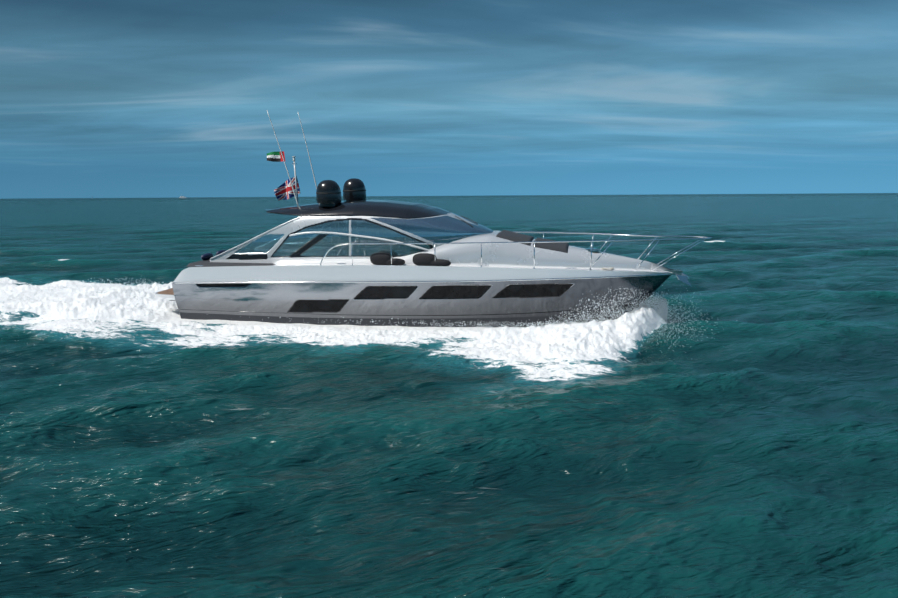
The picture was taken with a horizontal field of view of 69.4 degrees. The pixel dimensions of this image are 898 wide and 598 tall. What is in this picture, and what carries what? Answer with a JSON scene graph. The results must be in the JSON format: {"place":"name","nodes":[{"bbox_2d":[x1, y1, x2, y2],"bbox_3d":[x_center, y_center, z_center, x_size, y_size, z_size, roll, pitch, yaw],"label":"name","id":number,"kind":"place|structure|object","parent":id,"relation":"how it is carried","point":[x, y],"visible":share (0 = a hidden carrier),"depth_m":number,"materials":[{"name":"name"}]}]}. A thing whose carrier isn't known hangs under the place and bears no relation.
{"place":"outdoors","nodes":[
{"label":"outdoors","id":0,"kind":"place"},
{"bbox_2d":[0,193,897,597],"bbox_3d":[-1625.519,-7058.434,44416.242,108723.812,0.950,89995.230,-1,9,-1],"label":"sea","id":1,"kind":"structure","parent":0,"point":[746,447],"depth_m":11.57,"materials":[{"name":"liquid"}]},
{"bbox_2d":[0,277,719,358],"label":"spray","id":2,"kind":"object","parent":1,"relation":"on","point":[662,313],"visible":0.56,"depth_m":19.44,"materials":[{"name":"white liquid"}]},
{"bbox_2d":[155,111,711,327],"bbox_3d":[-0.904,-2.454,21.279,17.918,7.440,4.484,2,12,13],"label":"yacht","id":3,"kind":"object","parent":1,"relation":"on","point":[329,257],"visible":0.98,"depth_m":20.08,"materials":[{"name":"silver metal"}]},
{"bbox_2d":[0,0,897,198],"label":"sky","id":4,"kind":"structure","parent":0,"point":[99,98],"materials":[{"name":"blue"}]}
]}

